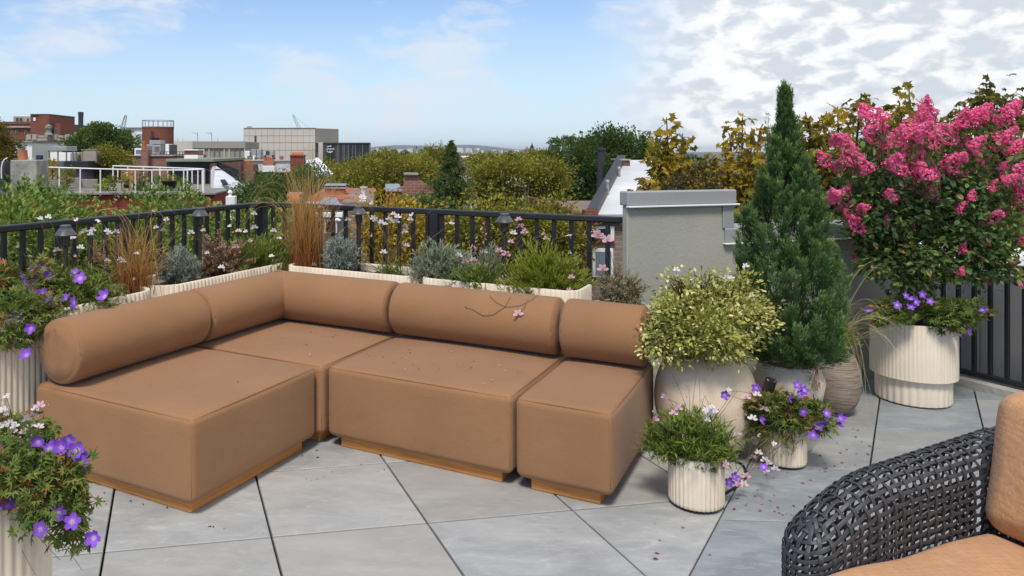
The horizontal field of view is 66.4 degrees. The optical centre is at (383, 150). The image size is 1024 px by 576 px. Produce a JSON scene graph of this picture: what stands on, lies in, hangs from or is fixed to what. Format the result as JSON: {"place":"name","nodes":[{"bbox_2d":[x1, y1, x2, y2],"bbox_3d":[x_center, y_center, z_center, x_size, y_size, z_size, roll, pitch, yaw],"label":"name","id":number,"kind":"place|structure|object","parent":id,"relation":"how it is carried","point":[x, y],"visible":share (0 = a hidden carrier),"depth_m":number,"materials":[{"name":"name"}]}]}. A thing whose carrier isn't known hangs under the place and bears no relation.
{"place":"outdoors","nodes":[
{"label":"outdoors","id":0,"kind":"place"},
{"bbox_2d":[15,141,63,159],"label":"white house","id":1,"kind":"structure","parent":0,"point":[34,148],"depth_m":61.31,"materials":[{"name":"paint"}]},
{"bbox_2d":[2,114,87,151],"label":"brick building","id":2,"kind":"structure","parent":0,"point":[45,127],"depth_m":170.00,"materials":[{"name":"brick"}]},
{"bbox_2d":[130,140,205,181],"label":"brick house","id":3,"kind":"structure","parent":0,"point":[145,154],"depth_m":46.00,"materials":[{"name":"brick"}]},
{"bbox_2d":[174,133,258,159],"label":"taupe building","id":4,"kind":"structure","parent":0,"point":[211,148],"depth_m":200.00,"materials":[{"name":"beige stone"}]},
{"bbox_2d":[385,173,436,262],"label":"gable house","id":5,"kind":"structure","parent":0,"point":[412,183],"depth_m":21.00,"materials":[{"name":"brick"}]},
{"bbox_2d":[371,145,527,152],"bbox_3d":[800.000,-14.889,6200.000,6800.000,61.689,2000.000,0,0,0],"label":"hills","id":6,"kind":"structure","parent":0,"point":[472,147],"depth_m":5564.55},
{"bbox_2d":[124,152,879,220],"bbox_3d":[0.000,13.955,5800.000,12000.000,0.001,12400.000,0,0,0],"label":"ground","id":7,"kind":"structure","parent":0,"point":[699,154],"depth_m":1925.47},
{"bbox_2d":[0,158,9,194],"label":"roof tank","id":8,"kind":"object","parent":7,"relation":"on","point":[4,167],"visible":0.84,"depth_m":22.86,"materials":[{"name":"grey metal"}]},
{"bbox_2d":[0,117,27,160],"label":"broadleaf tree","id":9,"kind":"object","parent":7,"relation":"on","point":[5,147],"visible":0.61,"depth_m":30.16,"materials":[{"name":"green plant"}]},
{"bbox_2d":[10,149,48,196],"bbox_3d":[-10.328,6.947,22.400,0.764,14.017,0.800,0,0,0],"label":"concrete chimney","id":10,"kind":"object","parent":7,"relation":"on","point":[38,165],"visible":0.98,"depth_m":22.00,"materials":[{"name":"concrete"}]},
{"bbox_2d":[1,164,63,199],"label":"leafy tree","id":11,"kind":"object","parent":7,"relation":"on","point":[41,177],"visible":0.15,"depth_m":8.96,"materials":[{"name":"green plant"}]},
{"bbox_2d":[0,182,73,278],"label":"leafy tree","id":12,"kind":"object","parent":7,"relation":"on","point":[11,217],"visible":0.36,"depth_m":5.92,"materials":[{"name":"green plant"}]},
{"bbox_2d":[0,180,88,266],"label":"leafy tree","id":13,"kind":"object","parent":7,"relation":"on","point":[4,185],"visible":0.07,"depth_m":7.17,"materials":[{"name":"green plant"}]},
{"bbox_2d":[1,181,155,282],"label":"leafy tree","id":14,"kind":"object","parent":7,"relation":"on","point":[73,197],"visible":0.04,"depth_m":7.63,"materials":[{"name":"green plant"}]},
{"bbox_2d":[48,146,122,190],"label":"white shed house","id":15,"kind":"structure","parent":7,"relation":"on","point":[89,159],"depth_m":40.40,"materials":[{"name":"paint"}]},
{"bbox_2d":[26,198,169,280],"bbox_3d":[-2.762,7.187,7.216,1.521,13.536,1.353,0,0,24],"label":"leafy tree","id":16,"kind":"object","parent":7,"relation":"on","point":[85,212],"visible":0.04,"depth_m":7.17,"materials":[{"name":"green plant"}]},
{"bbox_2d":[57,121,141,159],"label":"broadleaf tree","id":17,"kind":"object","parent":7,"relation":"on","point":[95,133],"visible":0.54,"depth_m":60.98,"materials":[{"name":"green plant"}]},
{"bbox_2d":[77,140,139,182],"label":"broadleaf tree","id":18,"kind":"object","parent":7,"relation":"on","point":[123,158],"visible":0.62,"depth_m":41.54,"materials":[{"name":"green plant"}]},
{"bbox_2d":[44,194,214,284],"bbox_3d":[-2.330,7.172,7.007,1.632,13.567,1.526,0,0,-26],"label":"leafy tree","id":19,"kind":"object","parent":7,"relation":"on","point":[140,223],"visible":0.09,"depth_m":6.91,"materials":[{"name":"green plant"}]},
{"bbox_2d":[49,165,252,263],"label":"roof terrace house","id":20,"kind":"structure","parent":7,"relation":"on","point":[80,186],"depth_m":27.00,"materials":[{"name":"white brick"}]},
{"bbox_2d":[55,164,77,187],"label":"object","id":21,"kind":"object","parent":20,"relation":"on","point":[64,174],"visible":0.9,"depth_m":28.11,"materials":[{"name":"green plant"}]},
{"bbox_2d":[104,176,197,226],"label":"leafy tree","id":22,"kind":"object","parent":7,"relation":"on","point":[137,196],"visible":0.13,"depth_m":9.29,"materials":[{"name":"green plant"}]},
{"bbox_2d":[142,120,173,154],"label":"brick drum","id":23,"kind":"object","parent":7,"relation":"on","point":[157,132],"visible":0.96,"depth_m":120.04,"materials":[{"name":"brick"}]},
{"bbox_2d":[110,220,244,272],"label":"leafy tree","id":24,"kind":"object","parent":7,"relation":"on","point":[191,241],"visible":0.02,"depth_m":7.59,"materials":[{"name":"green plant"}]},
{"bbox_2d":[142,182,223,265],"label":"leafy tree","id":25,"kind":"object","parent":7,"relation":"on","point":[188,194],"visible":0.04,"depth_m":9.07,"materials":[{"name":"green plant"}]},
{"bbox_2d":[166,149,245,184],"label":"mansard house","id":26,"kind":"structure","parent":7,"relation":"on","point":[193,158],"depth_m":34.00,"materials":[{"name":"green metal"}]},
{"bbox_2d":[164,197,293,270],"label":"leafy tree","id":27,"kind":"object","parent":7,"relation":"on","point":[223,218],"visible":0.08,"depth_m":7.91,"materials":[{"name":"green plant"}]},
{"bbox_2d":[211,161,266,229],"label":"sloped roof house","id":28,"kind":"structure","parent":7,"relation":"on","point":[222,179],"depth_m":32.16,"materials":[{"name":"silver metal"}]},
{"bbox_2d":[210,193,316,242],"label":"leafy tree","id":29,"kind":"object","parent":7,"relation":"on","point":[279,215],"visible":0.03,"depth_m":9.35,"materials":[{"name":"green plant"}]},
{"bbox_2d":[241,149,289,181],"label":"white roof house","id":30,"kind":"structure","parent":7,"relation":"on","point":[268,161],"depth_m":41.90,"materials":[{"name":"silver metal"}]},
{"bbox_2d":[225,160,337,224],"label":"broadleaf tree","id":31,"kind":"object","parent":7,"relation":"on","point":[269,176],"visible":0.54,"depth_m":23.88,"materials":[{"name":"green plant"}]},
{"bbox_2d":[244,126,338,161],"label":"cream building","id":32,"kind":"structure","parent":7,"relation":"on","point":[285,143],"depth_m":230.00,"materials":[{"name":"stone"}]},
{"bbox_2d":[290,152,305,178],"bbox_3d":[-4.296,7.004,38.350,0.722,13.902,0.800,0,0,0],"label":"chimney","id":33,"kind":"object","parent":7,"relation":"on","point":[296,157],"visible":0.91,"depth_m":38.00,"materials":[{"name":"red brick"}]},
{"bbox_2d":[287,188,375,262],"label":"terrace house","id":34,"kind":"structure","parent":7,"relation":"on","point":[339,217],"depth_m":16.20,"materials":[{"name":"brick"}]},
{"bbox_2d":[324,183,346,194],"bbox_3d":[-1.211,7.395,19.350,0.527,13.119,0.800,0,0,0],"label":"chimney","id":35,"kind":"object","parent":7,"relation":"on","point":[342,189],"visible":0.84,"depth_m":19.00,"materials":[{"name":"orange brick"}]},
{"bbox_2d":[323,143,370,167],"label":"dark annex","id":36,"kind":"object","parent":7,"relation":"on","point":[337,152],"visible":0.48,"depth_m":225.63,"materials":[{"name":"grey metal"}]},
{"bbox_2d":[319,146,441,261],"bbox_3d":[0.040,6.864,33.834,6.632,14.207,4.019,0,0,-21],"label":"broadleaf tree","id":37,"kind":"object","parent":7,"relation":"on","point":[363,172],"visible":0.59,"depth_m":33.05,"materials":[{"name":"green plant"}]},
{"bbox_2d":[342,183,469,266],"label":"golden tree","id":38,"kind":"object","parent":7,"relation":"on","point":[420,236],"visible":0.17,"depth_m":8.05,"materials":[{"name":"yellow plant"}]},
{"bbox_2d":[399,191,445,231],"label":"broadleaf tree","id":39,"kind":"object","parent":7,"relation":"on","point":[422,199],"visible":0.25,"depth_m":12.94,"materials":[{"name":"green plant"}]},
{"bbox_2d":[422,140,480,248],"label":"conifer","id":40,"kind":"object","parent":7,"relation":"on","point":[451,183],"visible":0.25,"depth_m":14.89,"materials":[{"name":"green plant"}]},
{"bbox_2d":[415,142,555,176],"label":"broadleaf tree","id":41,"kind":"object","parent":7,"relation":"on","point":[480,157],"visible":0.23,"depth_m":60.30,"materials":[{"name":"green plant"}]},
{"bbox_2d":[422,186,602,274],"bbox_3d":[1.678,7.220,11.028,2.870,13.472,1.821,0,0,-20],"label":"broadleaf tree","id":42,"kind":"object","parent":7,"relation":"on","point":[544,225],"visible":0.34,"depth_m":10.69,"materials":[{"name":"green plant"}]},
{"bbox_2d":[462,151,579,264],"bbox_3d":[2.953,6.973,17.002,2.790,13.973,2.092,0,0,0],"label":"broadleaf tree","id":43,"kind":"object","parent":7,"relation":"on","point":[545,177],"visible":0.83,"depth_m":16.56,"materials":[{"name":"green plant"}]},
{"bbox_2d":[529,155,651,299],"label":"silver roof house","id":44,"kind":"structure","parent":7,"relation":"on","point":[622,173],"depth_m":11.78,"materials":[{"name":"grey brick"}]},
{"bbox_2d":[592,248,612,276],"bbox_3d":[3.264,1.670,11.468,0.310,0.429,0.065,0,0,0],"label":"window","id":45,"kind":"structure","parent":44,"relation":"in","point":[600,252],"depth_m":11.45,"materials":[{"name":"white paint"}]},
{"bbox_2d":[526,121,663,200],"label":"broadleaf tree","id":46,"kind":"object","parent":7,"relation":"on","point":[613,142],"visible":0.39,"depth_m":19.03,"materials":[{"name":"green plant"}]},
{"bbox_2d":[596,148,605,191],"bbox_3d":[3.942,6.947,14.000,0.218,14.015,0.170,0,0,0],"label":"chimney","id":47,"kind":"object","parent":7,"relation":"on","point":[601,166],"visible":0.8,"depth_m":13.94,"materials":[{"name":"metal"}]},
{"bbox_2d":[621,113,737,224],"bbox_3d":[3.423,6.752,8.944,1.217,14.415,1.222,0,0,0],"label":"plane tree","id":48,"kind":"object","parent":7,"relation":"on","point":[668,165],"visible":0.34,"depth_m":8.92,"materials":[{"name":"yellow plant"}]},
{"bbox_2d":[638,155,729,190],"bbox_3d":[2.016,2.201,5.181,0.816,4.360,0.368,0,0,-15],"label":"dark hedge","id":49,"kind":"object","parent":7,"relation":"on","point":[680,186],"visible":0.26,"depth_m":5.20,"materials":[{"name":"green plant"}]},
{"bbox_2d":[703,111,782,222],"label":"plane tree","id":50,"kind":"object","parent":7,"relation":"on","point":[742,183],"visible":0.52,"depth_m":9.04,"materials":[{"name":"yellow plant"}]},
{"bbox_2d":[789,92,890,219],"bbox_3d":[5.463,6.644,9.273,1.781,14.631,1.675,0,0,0],"label":"plane tree","id":51,"kind":"object","parent":7,"relation":"on","point":[816,138],"visible":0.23,"depth_m":8.84,"materials":[{"name":"green plant"}]},
{"bbox_2d":[867,81,952,213],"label":"plane tree","id":52,"kind":"object","parent":7,"relation":"on","point":[899,112],"visible":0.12,"depth_m":8.94,"materials":[{"name":"green plant"}]},
{"bbox_2d":[934,73,1023,217],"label":"plane tree","id":53,"kind":"object","parent":7,"relation":"on","point":[992,96],"visible":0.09,"depth_m":14.61,"materials":[{"name":"green plant"}]},
{"bbox_2d":[0,0,1023,151],"label":"sky","id":54,"kind":"structure","parent":0,"point":[511,74],"materials":[{"name":"blue"}]},
{"bbox_2d":[52,379,1008,575],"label":"terrace floor","id":55,"kind":"structure","parent":0,"point":[350,515],"depth_m":3.03,"materials":[{"name":"grey tile"}]},
{"bbox_2d":[0,443,51,575],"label":"plant pot","id":56,"kind":"object","parent":55,"relation":"on","point":[13,561],"visible":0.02,"depth_m":1.78,"materials":[{"name":"ceramic"}]},
{"bbox_2d":[0,393,48,454],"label":"gaura","id":57,"kind":"object","parent":56,"relation":"on","point":[41,405],"visible":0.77,"depth_m":1.84,"materials":[{"name":"white plant"}]},
{"bbox_2d":[0,405,103,575],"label":"cranesbill","id":58,"kind":"object","parent":56,"relation":"in","point":[43,479],"visible":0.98,"depth_m":1.74,"materials":[{"name":"green plant"}]},
{"bbox_2d":[0,284,149,440],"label":"fluted planter","id":59,"kind":"object","parent":55,"relation":"on","point":[22,380],"visible":0.2,"depth_m":3.54,"materials":[{"name":"ceramic"}]},
{"bbox_2d":[54,225,76,274],"bbox_3d":[-1.659,0.610,4.001,0.112,0.449,0.112,0,0,0],"label":"path light","id":60,"kind":"object","parent":59,"relation":"on","point":[64,232],"visible":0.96,"depth_m":3.98,"materials":[{"name":"grey metal"}]},
{"bbox_2d":[0,250,134,368],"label":"cranesbill","id":61,"kind":"object","parent":59,"relation":"in","point":[22,299],"visible":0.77,"depth_m":3.56,"materials":[{"name":"green plant"}]},
{"bbox_2d":[0,214,146,311],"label":"gaura","id":62,"kind":"object","parent":59,"relation":"in","point":[89,282],"visible":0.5,"depth_m":3.94,"materials":[{"name":"green plant"}]},
{"bbox_2d":[82,174,179,295],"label":"ornamental grass","id":63,"kind":"object","parent":59,"relation":"in","point":[131,271],"depth_m":4.31,"materials":[{"name":"orange plant"}]},
{"bbox_2d":[37,291,313,512],"bbox_3d":[-0.962,1.105,3.634,0.977,0.699,0.874,0,0,30],"label":"sofa module","id":64,"kind":"object","parent":55,"relation":"on","point":[198,428],"visible":0.97,"depth_m":3.40,"materials":[{"name":"fabric"}]},
{"bbox_2d":[138,263,283,297],"bbox_3d":[-1.098,1.107,4.903,0.400,0.688,1.188,0,0,30],"label":"fluted planter","id":65,"kind":"object","parent":55,"relation":"on","point":[202,281],"visible":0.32,"depth_m":4.66,"materials":[{"name":"ceramic"}]},
{"bbox_2d":[154,242,203,284],"bbox_3d":[-1.233,0.708,4.611,0.294,0.324,0.277,0,0,0],"label":"santolina","id":66,"kind":"object","parent":65,"relation":"on","point":[186,269],"visible":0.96,"depth_m":4.56,"materials":[{"name":"grey plant"}]},
{"bbox_2d":[191,207,208,277],"bbox_3d":[-1.176,0.599,4.907,0.112,0.473,0.112,0,0,0],"label":"path light","id":67,"kind":"object","parent":65,"relation":"on","point":[200,213],"visible":0.98,"depth_m":4.90,"materials":[{"name":"grey metal"}]},
{"bbox_2d":[133,210,283,279],"bbox_3d":[-1.014,0.590,4.745,0.786,0.524,0.926,0,0,0],"label":"gaura","id":68,"kind":"object","parent":65,"relation":"in","point":[243,265],"visible":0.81,"depth_m":4.83,"materials":[{"name":"pink plant"}]},
{"bbox_2d":[196,229,256,274],"bbox_3d":[-1.050,0.671,5.072,0.450,0.326,0.287,0,0,0],"label":"dry gaura","id":69,"kind":"object","parent":65,"relation":"on","point":[207,265],"visible":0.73,"depth_m":5.04,"materials":[{"name":"brown plant"}]},
{"bbox_2d":[220,231,305,271],"bbox_3d":[-0.865,0.701,5.293,0.562,0.340,0.521,0,0,-29],"label":"coreopsis","id":70,"kind":"object","parent":65,"relation":"in","point":[262,255],"visible":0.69,"depth_m":5.23,"materials":[{"name":"green plant"}]},
{"bbox_2d":[189,270,401,440],"bbox_3d":[-0.508,1.103,4.410,0.996,0.701,0.913,0,0,29],"label":"sofa module","id":71,"kind":"object","parent":55,"relation":"on","point":[315,313],"visible":0.56,"depth_m":4.37,"materials":[{"name":"fabric"}]},
{"bbox_2d":[0,202,622,283],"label":"railing","id":72,"kind":"object","parent":55,"relation":"on","point":[434,222],"visible":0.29,"depth_m":4.87,"materials":[{"name":"black metal"}]},
{"bbox_2d":[289,260,422,283],"bbox_3d":[-0.159,1.107,5.038,0.987,0.688,0.362,0,0,30],"label":"fluted planter","id":73,"kind":"object","parent":55,"relation":"on","point":[371,274],"visible":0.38,"depth_m":4.92,"materials":[{"name":"concrete"}]},
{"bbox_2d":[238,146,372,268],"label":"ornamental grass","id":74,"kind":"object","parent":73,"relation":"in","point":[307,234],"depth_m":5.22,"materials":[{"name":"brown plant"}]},
{"bbox_2d":[320,236,361,270],"bbox_3d":[-0.281,0.710,5.087,0.300,0.309,0.300,0,0,0],"label":"santolina","id":75,"kind":"object","parent":73,"relation":"on","point":[340,255],"visible":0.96,"depth_m":5.04,"materials":[{"name":"plant"}]},
{"bbox_2d":[351,206,366,271],"bbox_3d":[-0.167,0.601,5.101,0.112,0.469,0.112,0,0,0],"label":"path light","id":76,"kind":"object","parent":73,"relation":"on","point":[358,212],"visible":0.99,"depth_m":5.09,"materials":[{"name":"grey metal"}]},
{"bbox_2d":[294,194,454,275],"bbox_3d":[-0.106,0.562,5.043,1.074,0.557,0.443,0,0,37],"label":"gaura","id":77,"kind":"object","parent":73,"relation":"on","point":[387,270],"visible":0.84,"depth_m":4.96,"materials":[{"name":"green plant"}]},
{"bbox_2d":[329,282,567,481],"bbox_3d":[0.352,1.105,3.925,0.968,0.699,0.899,0,0,30],"label":"sofa module","id":78,"kind":"object","parent":55,"relation":"on","point":[453,412],"visible":0.79,"depth_m":3.70,"materials":[{"name":"fabric"}]},
{"bbox_2d":[423,272,591,301],"bbox_3d":[0.714,1.107,4.540,0.978,0.688,0.362,0,0,30],"label":"fluted planter","id":79,"kind":"object","parent":55,"relation":"on","point":[584,293],"visible":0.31,"depth_m":4.33,"materials":[{"name":"ceramic"}]},
{"bbox_2d":[405,237,474,282],"bbox_3d":[0.368,0.674,4.753,0.487,0.309,0.365,0,0,13],"label":"lavender","id":80,"kind":"object","parent":79,"relation":"on","point":[435,261],"visible":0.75,"depth_m":4.69,"materials":[{"name":"grey plant"}]},
{"bbox_2d":[475,241,502,277],"bbox_3d":[0.640,0.670,4.660,0.197,0.282,0.211,0,0,0],"label":"lavender","id":81,"kind":"object","parent":79,"relation":"on","point":[490,248],"visible":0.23,"depth_m":4.64,"materials":[{"name":"green plant"}]},
{"bbox_2d":[495,213,513,277],"bbox_3d":[0.721,0.604,4.594,0.112,0.461,0.112,0,0,0],"label":"path light","id":82,"kind":"object","parent":79,"relation":"on","point":[504,219],"visible":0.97,"depth_m":4.57,"materials":[{"name":"grey metal"}]},
{"bbox_2d":[438,216,574,290],"bbox_3d":[0.708,0.620,4.485,0.810,0.472,0.333,0,0,20],"label":"gaura","id":83,"kind":"object","parent":79,"relation":"in","point":[478,275],"visible":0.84,"depth_m":4.50,"materials":[{"name":"green plant"}]},
{"bbox_2d":[494,235,602,294],"bbox_3d":[0.938,0.671,4.408,0.654,0.398,0.390,0,0,0],"label":"coreopsis","id":84,"kind":"object","parent":79,"relation":"in","point":[551,270],"visible":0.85,"depth_m":4.35,"materials":[{"name":"green plant"}]},
{"bbox_2d":[517,298,652,503],"bbox_3d":[0.960,1.105,3.578,0.424,0.699,0.899,0,0,30],"label":"sofa module","id":85,"kind":"object","parent":55,"relation":"on","point":[585,406],"visible":0.87,"depth_m":3.29,"materials":[{"name":"fabric"}]},
{"bbox_2d":[595,300,650,362],"bbox_3d":[1.225,1.119,3.980,0.299,0.648,0.299,0,0,0],"label":"plant pot","id":86,"kind":"object","parent":55,"relation":"on","point":[640,304],"visible":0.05,"depth_m":3.99,"materials":[{"name":"ceramic"}]},
{"bbox_2d":[579,230,629,299],"bbox_3d":[1.127,0.629,3.918,0.235,0.453,0.393,0,0,19],"label":"gaura","id":87,"kind":"object","parent":86,"relation":"in","point":[605,239],"visible":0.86,"depth_m":3.95,"materials":[{"name":"pink plant"}]},
{"bbox_2d":[590,263,653,308],"bbox_3d":[1.226,0.717,3.973,0.309,0.308,0.298,0,0,-27],"label":"dry bush","id":88,"kind":"object","parent":86,"relation":"in","point":[622,293],"visible":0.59,"depth_m":3.94,"materials":[{"name":"plant"}]},
{"bbox_2d":[668,456,724,511],"bbox_3d":[1.286,1.343,3.165,0.217,0.201,0.217,0,0,0],"label":"plant pot","id":89,"kind":"object","parent":55,"relation":"on","point":[696,489],"visible":0.65,"depth_m":3.07,"materials":[{"name":"ceramic"}]},
{"bbox_2d":[631,360,744,473],"bbox_3d":[1.283,1.139,3.220,0.434,0.459,0.558,0,0,31],"label":"gaura","id":90,"kind":"object","parent":89,"relation":"in","point":[682,435],"visible":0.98,"depth_m":3.12,"materials":[{"name":"green plant"}]},
{"bbox_2d":[654,354,757,451],"bbox_3d":[1.560,1.200,3.730,0.470,0.484,0.470,0,0,0],"label":"plant pot","id":91,"kind":"object","parent":55,"relation":"on","point":[710,385],"visible":0.37,"depth_m":3.55,"materials":[{"name":"ceramic"}]},
{"bbox_2d":[634,263,786,372],"bbox_3d":[1.532,0.771,3.610,0.706,0.508,0.584,0,0,24],"label":"euonymus","id":92,"kind":"object","parent":91,"relation":"in","point":[714,321],"visible":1,"depth_m":3.54,"materials":[{"name":"green plant"}]},
{"bbox_2d":[620,189,917,405],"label":"parapet wall","id":93,"kind":"structure","parent":55,"relation":"on","point":[691,229],"depth_m":4.45,"materials":[{"name":"grey paint"}]},
{"bbox_2d":[761,377,776,392],"bbox_3d":[1.802,1.249,3.600,0.052,0.374,0.076,0,0,-26],"label":"spot light","id":94,"kind":"object","parent":55,"relation":"on","point":[767,386],"visible":0.34,"depth_m":3.58,"materials":[{"name":"brown metal"}]},
{"bbox_2d":[760,426,806,467],"bbox_3d":[1.862,1.345,3.580,0.195,0.196,0.195,0,0,0],"label":"plant pot","id":95,"kind":"object","parent":55,"relation":"on","point":[797,458],"visible":0.5,"depth_m":3.49,"materials":[{"name":"ceramic"}]},
{"bbox_2d":[726,361,836,486],"bbox_3d":[1.803,1.206,3.582,1.010,0.430,0.399,0,0,-37],"label":"gaura","id":96,"kind":"object","parent":95,"relation":"in","point":[758,426],"visible":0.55,"depth_m":3.45,"materials":[{"name":"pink plant"}]},
{"bbox_2d":[721,380,846,487],"bbox_3d":[1.693,1.197,3.409,0.783,0.353,0.362,0,0,-28],"label":"cranesbill","id":97,"kind":"object","parent":95,"relation":"in","point":[807,412],"visible":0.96,"depth_m":3.45,"materials":[{"name":"green plant"}]},
{"bbox_2d":[752,359,825,451],"bbox_3d":[1.995,1.247,3.790,0.326,0.408,0.326,0,0,0],"label":"plant pot","id":98,"kind":"object","parent":55,"relation":"on","point":[781,375],"visible":0.38,"depth_m":3.67,"materials":[{"name":"ceramic"}]},
{"bbox_2d":[728,79,856,394],"bbox_3d":[2.003,0.397,3.787,0.591,1.513,0.616,0,0,0],"label":"cypress","id":99,"kind":"object","parent":98,"relation":"in","point":[786,177],"visible":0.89,"depth_m":3.66,"materials":[{"name":"green plant"}]},
{"bbox_2d":[817,352,861,413],"bbox_3d":[2.500,1.278,4.260,0.256,0.310,0.256,0,0,0],"label":"plant pot","id":100,"kind":"object","parent":55,"relation":"on","point":[841,397],"visible":0.49,"depth_m":4.15,"materials":[{"name":"brown ceramic"}]},
{"bbox_2d":[821,262,918,422],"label":"ornamental grass","id":101,"kind":"object","parent":100,"relation":"in","point":[851,326],"depth_m":4.18,"materials":[{"name":"plant"}]},
{"bbox_2d":[781,392,1023,575],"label":"woven armchair","id":102,"kind":"object","parent":55,"relation":"on","point":[992,549],"visible":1,"depth_m":2.17,"materials":[{"name":"black wicker"}]},
{"bbox_2d":[869,312,958,407],"bbox_3d":[3.100,1.216,4.500,0.434,0.465,0.434,0,0,0],"label":"plant pot","id":103,"kind":"object","parent":55,"relation":"on","point":[928,377],"visible":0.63,"depth_m":4.33,"materials":[{"name":"ceramic"}]},
{"bbox_2d":[810,94,1023,324],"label":"crape myrtle","id":104,"kind":"object","parent":103,"relation":"in","point":[949,214],"visible":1,"depth_m":4.32,"materials":[{"name":"pink plant"}]},
{"bbox_2d":[859,289,999,337],"bbox_3d":[3.073,0.926,4.345,0.793,0.313,0.334,0,0,8],"label":"cranesbill","id":105,"kind":"object","parent":103,"relation":"in","point":[950,314],"visible":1,"depth_m":4.29,"materials":[{"name":"green plant"}]},
{"bbox_2d":[918,262,1021,381],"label":"boarded wall","id":106,"kind":"structure","parent":55,"relation":"on","point":[1015,334],"depth_m":4.93,"materials":[{"name":"grey wood"}]},
{"bbox_2d":[953,374,1023,397],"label":"terrace kerb","id":107,"kind":"structure","parent":55,"relation":"on","point":[974,384],"depth_m":4.62,"materials":[{"name":"concrete"}]},
{"bbox_2d":[926,256,1023,388],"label":"railing","id":108,"kind":"object","parent":107,"relation":"on","point":[989,376],"visible":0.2,"depth_m":4.64,"materials":[{"name":"black metal"}]},
{"bbox_2d":[536,134,582,199],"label":"broadleaf tree","id":109,"kind":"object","parent":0,"point":[556,140],"depth_m":65.42,"materials":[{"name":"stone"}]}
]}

